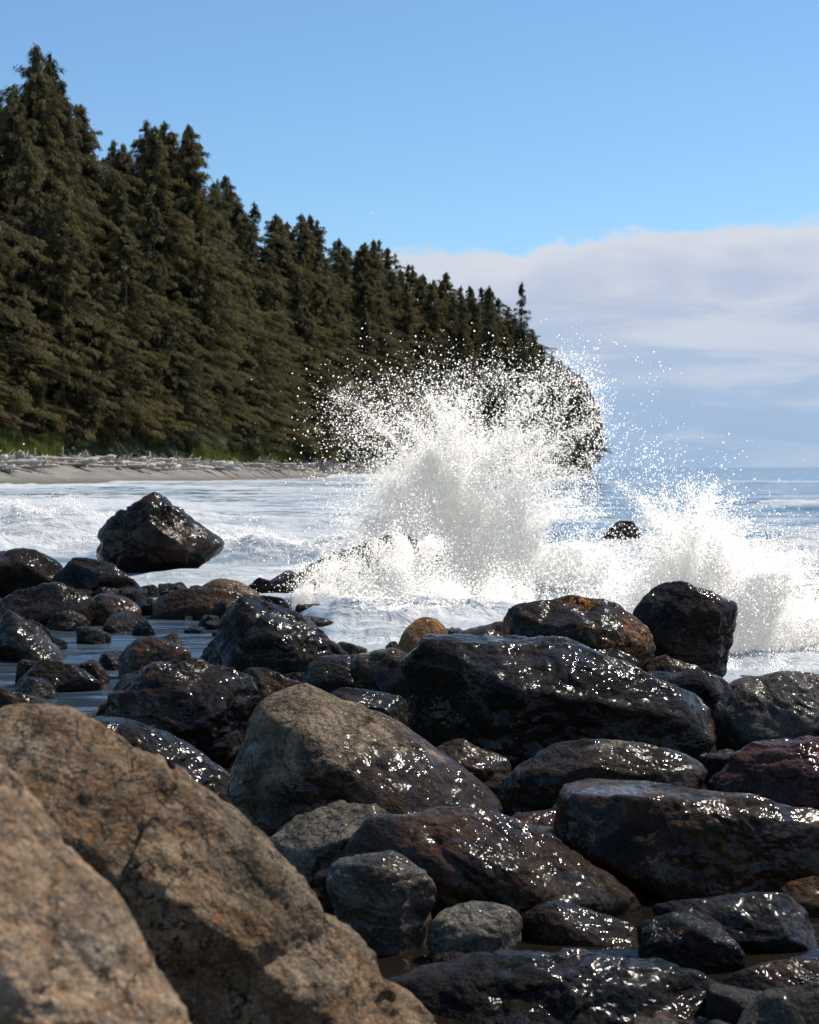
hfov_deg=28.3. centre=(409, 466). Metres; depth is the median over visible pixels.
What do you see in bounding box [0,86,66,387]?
spruce tree
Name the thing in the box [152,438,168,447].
shrub
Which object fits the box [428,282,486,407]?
spruce tree
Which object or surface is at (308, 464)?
driftwood log
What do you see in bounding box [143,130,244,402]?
spruce tree
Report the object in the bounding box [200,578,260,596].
boulder
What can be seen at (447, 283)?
spruce tree
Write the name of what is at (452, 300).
spruce tree
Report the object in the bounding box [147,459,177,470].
driftwood log
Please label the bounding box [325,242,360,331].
spruce tree
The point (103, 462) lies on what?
driftwood log
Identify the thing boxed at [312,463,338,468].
driftwood log
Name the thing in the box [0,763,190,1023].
boulder
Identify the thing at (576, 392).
spruce tree
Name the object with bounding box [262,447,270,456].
shrub
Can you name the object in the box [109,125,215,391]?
spruce tree
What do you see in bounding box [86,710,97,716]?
cobble
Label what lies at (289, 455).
shrub
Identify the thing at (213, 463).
driftwood log
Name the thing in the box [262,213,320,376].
spruce tree
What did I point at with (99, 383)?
spruce tree
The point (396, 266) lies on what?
spruce tree
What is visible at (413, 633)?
boulder
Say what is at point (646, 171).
sky
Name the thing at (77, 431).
shrub
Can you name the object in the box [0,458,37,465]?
driftwood log
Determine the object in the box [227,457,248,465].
driftwood log
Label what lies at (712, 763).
cobble
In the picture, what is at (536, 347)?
spruce tree
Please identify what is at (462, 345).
spruce tree
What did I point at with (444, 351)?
spruce tree
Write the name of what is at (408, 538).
boulder
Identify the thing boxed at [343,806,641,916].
boulder
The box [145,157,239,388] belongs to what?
spruce tree
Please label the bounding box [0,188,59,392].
spruce tree
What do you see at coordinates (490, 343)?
spruce tree
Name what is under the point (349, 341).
spruce tree
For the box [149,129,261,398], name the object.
spruce tree
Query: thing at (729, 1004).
cobble
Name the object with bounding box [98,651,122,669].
cobble
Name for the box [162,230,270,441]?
spruce tree
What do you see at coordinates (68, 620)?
cobble
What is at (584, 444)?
shrub
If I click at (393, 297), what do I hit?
spruce tree
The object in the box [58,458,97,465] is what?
driftwood log
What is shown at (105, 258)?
spruce tree
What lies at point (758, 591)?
wave splash
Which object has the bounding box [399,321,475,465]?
spruce tree
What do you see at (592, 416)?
spruce tree
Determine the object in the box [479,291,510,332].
spruce tree
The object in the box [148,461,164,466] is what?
driftwood log
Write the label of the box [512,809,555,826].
boulder
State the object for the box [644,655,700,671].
boulder
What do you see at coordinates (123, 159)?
spruce tree
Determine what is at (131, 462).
driftwood log
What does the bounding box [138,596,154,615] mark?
cobble
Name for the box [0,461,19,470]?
driftwood log
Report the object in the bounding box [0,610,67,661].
boulder
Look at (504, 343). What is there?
spruce tree
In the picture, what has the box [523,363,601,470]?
headland bluff
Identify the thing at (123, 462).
driftwood log
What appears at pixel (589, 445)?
spruce tree
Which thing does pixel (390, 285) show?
spruce tree
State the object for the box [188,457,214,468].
driftwood log
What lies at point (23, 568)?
boulder
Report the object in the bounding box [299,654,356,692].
boulder
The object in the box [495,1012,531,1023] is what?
cobble
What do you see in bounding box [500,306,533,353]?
spruce tree
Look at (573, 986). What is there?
boulder
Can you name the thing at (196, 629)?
cobble
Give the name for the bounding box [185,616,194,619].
cobble
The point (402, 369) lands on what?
spruce tree
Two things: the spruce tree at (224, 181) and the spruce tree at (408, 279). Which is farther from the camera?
the spruce tree at (408, 279)
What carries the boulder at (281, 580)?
on the ground at (68, 474)
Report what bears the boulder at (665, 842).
on the ground at (68, 474)
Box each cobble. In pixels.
[14,676,57,698]
[15,659,37,685]
[27,619,50,636]
[45,610,89,630]
[50,637,67,649]
[75,626,110,644]
[75,659,109,684]
[76,589,92,596]
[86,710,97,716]
[92,587,119,597]
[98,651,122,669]
[103,610,137,632]
[117,586,148,596]
[120,588,145,602]
[132,619,155,635]
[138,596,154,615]
[142,584,159,597]
[158,583,173,593]
[160,633,181,644]
[161,590,174,595]
[168,582,187,590]
[184,626,204,633]
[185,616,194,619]
[190,585,201,588]
[198,615,218,626]
[205,620,219,629]
[212,599,237,619]
[249,577,271,592]
[259,595,289,608]
[283,672,303,680]
[295,604,320,612]
[315,869,334,911]
[337,641,366,654]
[385,641,397,648]
[432,951,463,962]
[446,627,462,634]
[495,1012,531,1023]
[538,825,552,833]
[633,1016,673,1023]
[635,912,747,970]
[696,749,734,782]
[704,983,759,1023]
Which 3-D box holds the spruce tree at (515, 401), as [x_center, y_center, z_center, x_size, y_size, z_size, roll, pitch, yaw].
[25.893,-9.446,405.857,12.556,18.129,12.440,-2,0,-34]
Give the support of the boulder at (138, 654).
on the ground at (68, 474)
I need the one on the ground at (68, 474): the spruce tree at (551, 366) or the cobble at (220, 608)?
the cobble at (220, 608)
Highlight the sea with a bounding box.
[0,467,818,1023]
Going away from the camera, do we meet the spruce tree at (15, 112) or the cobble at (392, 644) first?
the cobble at (392, 644)
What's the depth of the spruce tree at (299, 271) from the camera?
317.64 m
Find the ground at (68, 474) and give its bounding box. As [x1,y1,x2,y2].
[0,389,592,483]
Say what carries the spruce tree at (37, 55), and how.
on the ground at (68, 474)
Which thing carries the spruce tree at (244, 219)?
on the ground at (68, 474)
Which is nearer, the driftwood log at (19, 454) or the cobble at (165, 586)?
the cobble at (165, 586)
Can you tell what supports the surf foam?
on the sea
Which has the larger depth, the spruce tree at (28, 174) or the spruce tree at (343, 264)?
the spruce tree at (343, 264)
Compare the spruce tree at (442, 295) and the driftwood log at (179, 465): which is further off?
the spruce tree at (442, 295)
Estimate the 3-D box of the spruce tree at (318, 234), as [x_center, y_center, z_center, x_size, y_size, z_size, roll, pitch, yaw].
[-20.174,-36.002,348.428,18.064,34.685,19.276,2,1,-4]
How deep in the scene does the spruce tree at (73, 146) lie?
242.63 m
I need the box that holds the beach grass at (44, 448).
[0,427,302,463]
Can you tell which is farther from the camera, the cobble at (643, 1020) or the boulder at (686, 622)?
the boulder at (686, 622)
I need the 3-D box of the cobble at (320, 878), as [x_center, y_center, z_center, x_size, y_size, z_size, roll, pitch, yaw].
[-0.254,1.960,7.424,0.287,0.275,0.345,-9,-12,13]
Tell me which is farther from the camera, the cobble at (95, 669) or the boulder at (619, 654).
the cobble at (95, 669)
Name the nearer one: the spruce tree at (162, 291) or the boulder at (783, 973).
the boulder at (783, 973)
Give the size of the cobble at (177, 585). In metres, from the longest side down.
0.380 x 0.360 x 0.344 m
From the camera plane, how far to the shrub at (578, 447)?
414.27 m
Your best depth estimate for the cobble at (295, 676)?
14.09 m
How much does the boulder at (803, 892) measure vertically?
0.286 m
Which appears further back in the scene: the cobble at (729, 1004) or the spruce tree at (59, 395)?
the spruce tree at (59, 395)
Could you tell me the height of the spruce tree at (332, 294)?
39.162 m
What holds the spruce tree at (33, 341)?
on the ground at (68, 474)
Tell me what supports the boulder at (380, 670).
on the ground at (68, 474)
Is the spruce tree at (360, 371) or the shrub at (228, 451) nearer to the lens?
the shrub at (228, 451)
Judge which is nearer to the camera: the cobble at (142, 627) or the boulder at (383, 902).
the boulder at (383, 902)
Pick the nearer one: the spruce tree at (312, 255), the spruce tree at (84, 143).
the spruce tree at (84, 143)
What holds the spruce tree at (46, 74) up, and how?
on the ground at (68, 474)
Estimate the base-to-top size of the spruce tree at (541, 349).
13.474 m
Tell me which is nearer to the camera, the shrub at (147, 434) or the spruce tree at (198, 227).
the shrub at (147, 434)
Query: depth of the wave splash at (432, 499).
23.95 m
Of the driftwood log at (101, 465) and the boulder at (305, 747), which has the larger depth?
the driftwood log at (101, 465)
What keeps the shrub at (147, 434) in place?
on the ground at (68, 474)
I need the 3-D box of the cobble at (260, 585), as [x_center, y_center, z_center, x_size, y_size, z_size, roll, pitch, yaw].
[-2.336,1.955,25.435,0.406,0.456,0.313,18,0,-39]
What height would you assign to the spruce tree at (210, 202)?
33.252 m
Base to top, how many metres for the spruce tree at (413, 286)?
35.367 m
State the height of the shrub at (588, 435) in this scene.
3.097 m
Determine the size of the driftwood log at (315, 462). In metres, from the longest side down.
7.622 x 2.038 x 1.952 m
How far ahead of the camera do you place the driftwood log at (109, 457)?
217.64 m
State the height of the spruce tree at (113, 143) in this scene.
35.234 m
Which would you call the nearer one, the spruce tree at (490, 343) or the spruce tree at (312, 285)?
the spruce tree at (312, 285)
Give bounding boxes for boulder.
[0,548,62,598]
[0,582,96,625]
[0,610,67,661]
[0,688,54,707]
[0,703,435,1023]
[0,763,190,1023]
[17,660,102,692]
[51,557,139,591]
[91,594,141,625]
[91,715,229,800]
[96,492,224,573]
[96,658,259,768]
[118,636,191,676]
[151,588,243,619]
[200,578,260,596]
[202,594,348,674]
[224,683,502,836]
[243,667,301,703]
[269,570,302,592]
[269,800,389,883]
[297,529,440,597]
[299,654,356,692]
[304,615,333,626]
[326,850,436,954]
[330,687,408,727]
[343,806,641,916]
[350,648,407,703]
[386,948,717,1023]
[397,617,447,653]
[401,633,715,771]
[426,900,522,958]
[436,738,511,794]
[456,621,502,635]
[496,738,707,815]
[502,594,655,670]
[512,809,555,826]
[521,900,637,946]
[552,778,818,901]
[591,647,639,667]
[603,520,640,540]
[632,581,737,677]
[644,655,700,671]
[647,671,728,686]
[652,892,816,952]
[668,669,724,724]
[707,736,818,809]
[714,671,818,750]
[714,958,818,992]
[737,981,818,1023]
[779,876,818,916]
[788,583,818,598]
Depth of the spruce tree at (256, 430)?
277.16 m
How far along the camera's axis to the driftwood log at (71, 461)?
211.03 m
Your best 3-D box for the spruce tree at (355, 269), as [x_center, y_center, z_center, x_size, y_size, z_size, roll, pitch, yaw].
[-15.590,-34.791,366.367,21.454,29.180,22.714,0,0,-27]
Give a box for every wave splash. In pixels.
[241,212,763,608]
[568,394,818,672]
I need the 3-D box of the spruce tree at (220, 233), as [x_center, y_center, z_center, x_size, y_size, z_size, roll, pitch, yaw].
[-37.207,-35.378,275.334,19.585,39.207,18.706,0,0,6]
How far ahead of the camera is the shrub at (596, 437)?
417.15 m
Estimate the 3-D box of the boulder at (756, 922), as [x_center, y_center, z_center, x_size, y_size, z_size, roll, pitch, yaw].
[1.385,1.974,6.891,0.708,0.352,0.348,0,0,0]
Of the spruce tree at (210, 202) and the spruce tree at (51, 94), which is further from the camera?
the spruce tree at (210, 202)
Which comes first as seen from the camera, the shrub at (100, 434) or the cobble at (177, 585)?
the cobble at (177, 585)
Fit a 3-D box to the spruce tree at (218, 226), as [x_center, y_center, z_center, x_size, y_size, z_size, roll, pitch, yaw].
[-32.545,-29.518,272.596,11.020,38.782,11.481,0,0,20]
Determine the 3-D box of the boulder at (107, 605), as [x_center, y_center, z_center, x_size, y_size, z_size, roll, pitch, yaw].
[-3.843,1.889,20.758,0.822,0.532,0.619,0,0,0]
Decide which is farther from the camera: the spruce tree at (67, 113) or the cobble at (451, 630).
the spruce tree at (67, 113)
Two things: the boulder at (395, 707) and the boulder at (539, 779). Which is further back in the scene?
the boulder at (395, 707)
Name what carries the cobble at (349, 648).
on the ground at (68, 474)
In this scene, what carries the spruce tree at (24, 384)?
on the ground at (68, 474)
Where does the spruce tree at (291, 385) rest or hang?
on the ground at (68, 474)
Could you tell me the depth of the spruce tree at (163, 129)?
269.76 m
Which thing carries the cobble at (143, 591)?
in the sea
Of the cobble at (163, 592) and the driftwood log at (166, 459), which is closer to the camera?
the cobble at (163, 592)
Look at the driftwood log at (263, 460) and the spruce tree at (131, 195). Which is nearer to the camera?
the spruce tree at (131, 195)
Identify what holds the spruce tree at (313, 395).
on the ground at (68, 474)
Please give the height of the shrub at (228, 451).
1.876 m
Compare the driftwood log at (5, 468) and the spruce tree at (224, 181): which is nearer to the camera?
the driftwood log at (5, 468)
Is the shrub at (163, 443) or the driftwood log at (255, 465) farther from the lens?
the driftwood log at (255, 465)
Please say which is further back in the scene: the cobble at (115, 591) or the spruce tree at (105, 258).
the spruce tree at (105, 258)
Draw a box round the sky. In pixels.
[0,0,818,466]
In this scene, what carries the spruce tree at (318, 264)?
on the ground at (68, 474)
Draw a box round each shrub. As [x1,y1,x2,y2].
[22,430,30,437]
[69,430,81,438]
[69,440,86,447]
[75,428,98,435]
[94,427,106,439]
[95,437,105,444]
[99,439,115,447]
[136,432,146,440]
[137,434,157,445]
[141,436,157,445]
[146,433,163,442]
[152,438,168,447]
[175,442,185,449]
[182,437,198,447]
[208,442,215,449]
[221,447,229,453]
[224,440,242,449]
[227,445,240,452]
[248,447,259,458]
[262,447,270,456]
[287,452,295,457]
[296,453,304,459]
[335,456,349,462]
[547,426,559,434]
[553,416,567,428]
[559,461,573,466]
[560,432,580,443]
[561,445,575,452]
[563,383,576,391]
[569,443,581,449]
[573,433,584,442]
[576,441,588,446]
[579,426,591,436]
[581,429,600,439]
[583,458,598,464]
[587,450,595,456]
[591,439,603,444]
[591,443,602,448]
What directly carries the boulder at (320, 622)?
on the ground at (68, 474)
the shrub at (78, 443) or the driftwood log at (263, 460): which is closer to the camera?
the shrub at (78, 443)
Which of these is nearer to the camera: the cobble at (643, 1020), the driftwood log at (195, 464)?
the cobble at (643, 1020)
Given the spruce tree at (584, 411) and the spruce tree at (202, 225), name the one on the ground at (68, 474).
the spruce tree at (202, 225)
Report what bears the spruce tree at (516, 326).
on the ground at (68, 474)
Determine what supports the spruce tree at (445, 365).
on the ground at (68, 474)
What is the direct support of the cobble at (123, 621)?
on the ground at (68, 474)
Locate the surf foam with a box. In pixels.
[0,443,818,615]
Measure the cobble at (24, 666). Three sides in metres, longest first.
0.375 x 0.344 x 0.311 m
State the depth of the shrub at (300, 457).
303.34 m
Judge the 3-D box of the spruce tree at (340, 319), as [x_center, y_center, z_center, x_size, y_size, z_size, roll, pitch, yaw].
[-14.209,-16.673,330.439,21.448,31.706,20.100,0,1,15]
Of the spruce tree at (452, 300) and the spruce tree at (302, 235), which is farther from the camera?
the spruce tree at (452, 300)
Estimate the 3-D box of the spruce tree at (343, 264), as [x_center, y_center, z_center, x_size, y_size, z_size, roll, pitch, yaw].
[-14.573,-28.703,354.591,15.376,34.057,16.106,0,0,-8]
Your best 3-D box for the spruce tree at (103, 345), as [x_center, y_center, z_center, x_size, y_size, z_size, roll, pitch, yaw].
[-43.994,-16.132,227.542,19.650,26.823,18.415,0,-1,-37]
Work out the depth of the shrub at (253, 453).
276.00 m
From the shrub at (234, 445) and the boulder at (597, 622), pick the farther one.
the shrub at (234, 445)
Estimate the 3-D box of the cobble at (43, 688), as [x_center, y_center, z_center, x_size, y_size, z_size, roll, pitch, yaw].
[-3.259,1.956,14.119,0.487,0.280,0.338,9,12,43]
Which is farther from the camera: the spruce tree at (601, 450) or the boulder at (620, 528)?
the spruce tree at (601, 450)
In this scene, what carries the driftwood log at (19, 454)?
on the ground at (68, 474)
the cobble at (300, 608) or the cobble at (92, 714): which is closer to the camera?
the cobble at (92, 714)
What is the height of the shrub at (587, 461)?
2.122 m
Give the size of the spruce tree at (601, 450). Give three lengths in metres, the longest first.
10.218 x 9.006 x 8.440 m
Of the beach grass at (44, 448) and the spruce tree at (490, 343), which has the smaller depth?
the beach grass at (44, 448)
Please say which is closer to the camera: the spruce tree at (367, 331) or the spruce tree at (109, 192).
the spruce tree at (109, 192)
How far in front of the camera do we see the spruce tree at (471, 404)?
387.95 m
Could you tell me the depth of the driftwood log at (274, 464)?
279.45 m
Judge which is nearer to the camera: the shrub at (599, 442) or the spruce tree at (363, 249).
the spruce tree at (363, 249)
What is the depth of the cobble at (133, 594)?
23.16 m
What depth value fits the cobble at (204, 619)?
20.35 m
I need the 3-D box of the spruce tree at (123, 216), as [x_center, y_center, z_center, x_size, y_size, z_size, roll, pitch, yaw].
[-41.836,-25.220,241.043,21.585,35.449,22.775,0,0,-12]
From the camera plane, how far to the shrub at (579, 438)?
415.51 m
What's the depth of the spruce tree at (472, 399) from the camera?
391.47 m
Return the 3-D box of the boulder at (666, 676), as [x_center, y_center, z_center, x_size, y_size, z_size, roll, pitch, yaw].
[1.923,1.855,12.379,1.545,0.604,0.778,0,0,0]
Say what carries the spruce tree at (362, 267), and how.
on the ground at (68, 474)
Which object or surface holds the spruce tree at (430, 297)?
on the ground at (68, 474)
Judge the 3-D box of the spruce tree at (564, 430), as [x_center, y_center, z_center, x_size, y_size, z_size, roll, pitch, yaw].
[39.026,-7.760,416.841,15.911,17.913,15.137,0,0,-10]
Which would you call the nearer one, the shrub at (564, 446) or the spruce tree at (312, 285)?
the spruce tree at (312, 285)
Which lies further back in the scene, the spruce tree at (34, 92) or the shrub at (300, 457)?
the shrub at (300, 457)
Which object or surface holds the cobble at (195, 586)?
on the ground at (68, 474)
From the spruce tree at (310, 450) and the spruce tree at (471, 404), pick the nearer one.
the spruce tree at (310, 450)
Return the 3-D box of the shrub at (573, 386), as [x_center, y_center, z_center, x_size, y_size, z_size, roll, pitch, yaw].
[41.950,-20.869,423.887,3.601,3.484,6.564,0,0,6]
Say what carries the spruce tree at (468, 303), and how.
on the ground at (68, 474)
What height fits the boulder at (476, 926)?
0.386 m
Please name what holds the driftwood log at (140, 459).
on the ground at (68, 474)
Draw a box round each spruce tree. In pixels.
[0,43,132,392]
[0,71,110,352]
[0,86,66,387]
[0,93,72,289]
[0,97,4,155]
[0,142,95,421]
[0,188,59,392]
[0,211,81,386]
[0,220,70,433]
[0,294,79,431]
[0,353,38,437]
[2,61,97,283]
[29,188,119,446]
[44,78,56,107]
[45,257,163,441]
[50,249,129,425]
[53,78,122,307]
[53,107,128,353]
[62,169,92,345]
[65,103,161,293]
[83,140,105,207]
[83,223,194,446]
[86,176,163,366]
[86,181,194,401]
[87,243,157,396]
[100,139,127,183]
[104,143,156,251]
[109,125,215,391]
[125,163,192,368]
[126,120,210,263]
[135,290,232,453]
[136,251,211,415]
[137,121,239,353]
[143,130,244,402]
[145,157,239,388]
[146,151,235,368]
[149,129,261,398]
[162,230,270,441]
[179,146,243,317]
[180,123,250,349]
[193,213,210,323]
[201,318,246,443]
[207,197,272,379]
[209,179,256,358]
[214,179,254,323]
[218,174,265,321]
[218,288,313,452]
[219,240,298,410]
[222,183,274,311]
[223,200,304,403]
[225,253,279,437]
[242,215,306,335]
[255,287,318,420]
[257,280,322,461]
[257,319,319,440]
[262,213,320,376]
[267,222,345,415]
[287,212,349,406]
[291,304,337,442]
[291,305,357,465]
[296,215,335,343]
[299,271,335,391]
[306,249,369,449]
[307,250,359,386]
[310,219,351,317]
[320,274,380,424]
[320,308,387,456]
[324,339,402,452]
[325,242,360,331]
[335,259,361,342]
[336,248,394,367]
[346,281,424,442]
[348,244,420,416]
[351,250,398,390]
[351,307,405,459]
[366,240,413,387]
[368,297,436,444]
[371,240,388,296]
[378,352,423,456]
[381,248,422,330]
[381,290,445,421]
[382,270,442,406]
[392,252,405,278]
[394,282,443,438]
[397,263,424,321]
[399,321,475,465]
[408,265,432,348]
[415,276,441,324]
[416,281,480,425]
[425,340,476,436]
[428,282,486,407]
[433,348,475,445]
[434,273,471,338]
[441,296,480,409]
[447,286,495,468]
[450,297,513,414]
[457,365,486,448]
[462,296,506,427]
[464,285,487,346]
[464,377,482,462]
[473,286,518,468]
[474,322,504,416]
[475,405,514,465]
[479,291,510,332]
[483,306,521,357]
[483,310,499,393]
[490,354,552,460]
[494,324,531,405]
[498,282,552,467]
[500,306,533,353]
[504,318,525,352]
[505,393,536,462]
[511,392,568,469]
[517,336,547,388]
[518,367,562,443]
[524,329,557,362]
[530,340,539,360]
[535,345,556,393]
[540,352,562,398]
[540,379,556,426]
[546,402,590,470]
[548,358,570,403]
[550,393,576,440]
[557,366,578,409]
[565,441,604,464]
[567,374,586,413]
[569,384,599,428]
[575,399,604,440]
[583,438,599,456]
[585,416,612,453]
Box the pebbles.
[637,670,813,1023]
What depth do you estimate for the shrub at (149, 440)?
237.07 m
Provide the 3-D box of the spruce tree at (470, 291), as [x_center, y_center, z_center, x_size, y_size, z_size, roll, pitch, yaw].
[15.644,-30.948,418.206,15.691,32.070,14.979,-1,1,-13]
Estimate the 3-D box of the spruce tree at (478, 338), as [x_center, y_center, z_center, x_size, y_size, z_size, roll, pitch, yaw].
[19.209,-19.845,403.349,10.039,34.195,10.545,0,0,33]
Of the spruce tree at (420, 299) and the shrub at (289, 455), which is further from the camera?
the spruce tree at (420, 299)
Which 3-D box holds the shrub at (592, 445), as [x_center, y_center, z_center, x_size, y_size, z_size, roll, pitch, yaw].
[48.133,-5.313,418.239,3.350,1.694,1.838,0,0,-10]
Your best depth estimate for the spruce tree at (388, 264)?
385.90 m
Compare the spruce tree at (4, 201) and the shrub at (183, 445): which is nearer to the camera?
the spruce tree at (4, 201)
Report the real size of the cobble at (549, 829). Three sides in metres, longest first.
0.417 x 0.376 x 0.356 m
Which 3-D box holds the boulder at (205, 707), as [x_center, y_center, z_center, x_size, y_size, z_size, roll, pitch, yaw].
[-1.573,1.728,10.993,1.129,0.876,0.848,0,0,0]
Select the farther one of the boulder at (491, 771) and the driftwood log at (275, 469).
the driftwood log at (275, 469)
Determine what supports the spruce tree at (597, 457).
on the ground at (68, 474)
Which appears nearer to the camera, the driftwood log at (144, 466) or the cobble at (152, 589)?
the cobble at (152, 589)
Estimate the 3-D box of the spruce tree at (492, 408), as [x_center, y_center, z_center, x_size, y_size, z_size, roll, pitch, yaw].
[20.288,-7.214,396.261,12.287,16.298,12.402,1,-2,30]
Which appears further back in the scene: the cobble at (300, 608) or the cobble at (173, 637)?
the cobble at (300, 608)
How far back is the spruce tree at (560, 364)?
421.32 m
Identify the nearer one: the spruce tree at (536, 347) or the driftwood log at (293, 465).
the driftwood log at (293, 465)
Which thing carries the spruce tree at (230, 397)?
on the ground at (68, 474)
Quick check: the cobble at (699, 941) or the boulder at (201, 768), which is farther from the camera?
the boulder at (201, 768)
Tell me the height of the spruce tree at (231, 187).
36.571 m
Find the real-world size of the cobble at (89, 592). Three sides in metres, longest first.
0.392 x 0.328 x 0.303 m
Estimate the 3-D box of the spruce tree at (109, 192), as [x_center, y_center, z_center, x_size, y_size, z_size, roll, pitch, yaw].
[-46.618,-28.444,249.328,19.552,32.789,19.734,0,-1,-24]
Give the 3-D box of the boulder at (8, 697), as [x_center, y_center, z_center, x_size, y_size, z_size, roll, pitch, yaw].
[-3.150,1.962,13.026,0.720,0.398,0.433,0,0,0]
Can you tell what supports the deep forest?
on the ground at (68, 474)
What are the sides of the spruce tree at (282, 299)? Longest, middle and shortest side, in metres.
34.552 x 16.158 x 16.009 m
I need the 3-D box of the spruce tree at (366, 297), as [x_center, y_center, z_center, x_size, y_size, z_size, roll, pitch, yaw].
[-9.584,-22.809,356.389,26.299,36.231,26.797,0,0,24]
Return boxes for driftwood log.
[0,454,7,460]
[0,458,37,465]
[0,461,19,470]
[15,451,24,459]
[15,455,52,468]
[20,449,50,459]
[28,448,56,460]
[37,455,58,467]
[45,449,87,460]
[57,460,85,464]
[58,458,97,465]
[64,460,83,466]
[85,449,115,460]
[87,460,125,467]
[95,459,113,463]
[107,455,146,463]
[110,458,125,464]
[114,460,155,468]
[125,456,146,461]
[129,464,148,468]
[136,451,176,462]
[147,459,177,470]
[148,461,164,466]
[174,456,211,466]
[174,457,183,467]
[176,453,197,461]
[178,465,198,469]
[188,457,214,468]
[195,460,225,465]
[215,467,240,470]
[219,462,234,467]
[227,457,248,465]
[236,460,264,467]
[256,459,286,465]
[257,453,281,463]
[266,462,290,469]
[267,465,282,470]
[270,457,297,466]
[298,462,315,465]
[308,462,331,470]
[311,456,328,463]
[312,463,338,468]
[318,459,345,467]
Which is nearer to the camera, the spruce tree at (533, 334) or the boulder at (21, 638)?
the boulder at (21, 638)
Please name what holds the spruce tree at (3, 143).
on the ground at (68, 474)
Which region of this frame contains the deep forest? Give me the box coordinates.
[0,52,567,461]
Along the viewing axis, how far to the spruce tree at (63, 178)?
234.65 m
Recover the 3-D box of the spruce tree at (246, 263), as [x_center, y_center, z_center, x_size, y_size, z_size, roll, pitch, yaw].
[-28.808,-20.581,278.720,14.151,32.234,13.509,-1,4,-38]
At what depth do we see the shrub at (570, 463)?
414.18 m
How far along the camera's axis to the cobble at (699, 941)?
6.52 m
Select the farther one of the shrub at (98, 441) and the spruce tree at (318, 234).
the spruce tree at (318, 234)
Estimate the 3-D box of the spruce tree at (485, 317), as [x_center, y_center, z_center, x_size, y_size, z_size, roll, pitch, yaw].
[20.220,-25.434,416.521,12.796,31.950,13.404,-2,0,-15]
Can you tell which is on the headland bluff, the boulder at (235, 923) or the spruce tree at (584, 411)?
the spruce tree at (584, 411)
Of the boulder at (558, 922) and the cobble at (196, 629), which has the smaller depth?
the boulder at (558, 922)
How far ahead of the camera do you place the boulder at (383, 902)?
6.68 m
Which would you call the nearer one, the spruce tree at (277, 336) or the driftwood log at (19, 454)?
the driftwood log at (19, 454)
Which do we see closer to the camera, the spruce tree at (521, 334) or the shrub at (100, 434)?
the shrub at (100, 434)
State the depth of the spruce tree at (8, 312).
208.27 m
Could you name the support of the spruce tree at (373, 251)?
on the ground at (68, 474)
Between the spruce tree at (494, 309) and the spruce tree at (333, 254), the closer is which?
the spruce tree at (333, 254)
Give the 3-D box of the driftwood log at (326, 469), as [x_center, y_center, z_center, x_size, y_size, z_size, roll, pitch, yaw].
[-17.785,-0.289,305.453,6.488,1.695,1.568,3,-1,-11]
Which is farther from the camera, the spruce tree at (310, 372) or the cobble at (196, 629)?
the spruce tree at (310, 372)
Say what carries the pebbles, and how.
on the ground at (68, 474)
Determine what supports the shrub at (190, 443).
on the ground at (68, 474)
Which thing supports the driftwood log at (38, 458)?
on the ground at (68, 474)
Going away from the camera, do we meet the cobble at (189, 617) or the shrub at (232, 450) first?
the cobble at (189, 617)
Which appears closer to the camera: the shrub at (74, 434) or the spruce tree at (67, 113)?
the shrub at (74, 434)
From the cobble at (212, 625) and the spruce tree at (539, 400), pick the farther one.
the spruce tree at (539, 400)
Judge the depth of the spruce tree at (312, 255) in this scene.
335.80 m
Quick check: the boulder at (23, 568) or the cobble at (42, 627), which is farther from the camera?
the boulder at (23, 568)
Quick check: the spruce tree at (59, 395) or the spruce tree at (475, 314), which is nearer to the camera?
the spruce tree at (59, 395)
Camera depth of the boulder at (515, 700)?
10.53 m
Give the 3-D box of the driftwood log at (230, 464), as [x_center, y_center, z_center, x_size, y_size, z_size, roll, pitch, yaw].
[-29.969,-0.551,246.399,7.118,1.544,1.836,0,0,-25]
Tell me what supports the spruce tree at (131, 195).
on the ground at (68, 474)
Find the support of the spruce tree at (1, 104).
on the ground at (68, 474)
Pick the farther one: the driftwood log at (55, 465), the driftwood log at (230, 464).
the driftwood log at (230, 464)
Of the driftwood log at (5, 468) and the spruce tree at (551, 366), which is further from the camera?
the spruce tree at (551, 366)
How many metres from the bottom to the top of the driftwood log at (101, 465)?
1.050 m
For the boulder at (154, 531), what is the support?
in the sea
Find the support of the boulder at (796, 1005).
on the ground at (68, 474)
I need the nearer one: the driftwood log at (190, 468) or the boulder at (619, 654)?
the boulder at (619, 654)
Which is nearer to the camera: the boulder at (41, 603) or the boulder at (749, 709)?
the boulder at (749, 709)
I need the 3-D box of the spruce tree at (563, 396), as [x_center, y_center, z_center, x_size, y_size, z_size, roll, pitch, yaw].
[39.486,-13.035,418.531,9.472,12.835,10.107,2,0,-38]
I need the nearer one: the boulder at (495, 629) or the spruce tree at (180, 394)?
the boulder at (495, 629)
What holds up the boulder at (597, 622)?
on the ground at (68, 474)
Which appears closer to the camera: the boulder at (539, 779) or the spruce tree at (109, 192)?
the boulder at (539, 779)
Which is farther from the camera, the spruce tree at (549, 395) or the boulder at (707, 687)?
the spruce tree at (549, 395)
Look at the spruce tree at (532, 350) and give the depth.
418.20 m
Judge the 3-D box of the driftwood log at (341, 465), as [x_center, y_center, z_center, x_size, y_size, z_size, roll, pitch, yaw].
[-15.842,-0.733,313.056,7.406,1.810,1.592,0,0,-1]
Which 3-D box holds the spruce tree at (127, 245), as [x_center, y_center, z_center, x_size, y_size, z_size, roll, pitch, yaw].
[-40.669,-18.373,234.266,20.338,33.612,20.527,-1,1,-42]

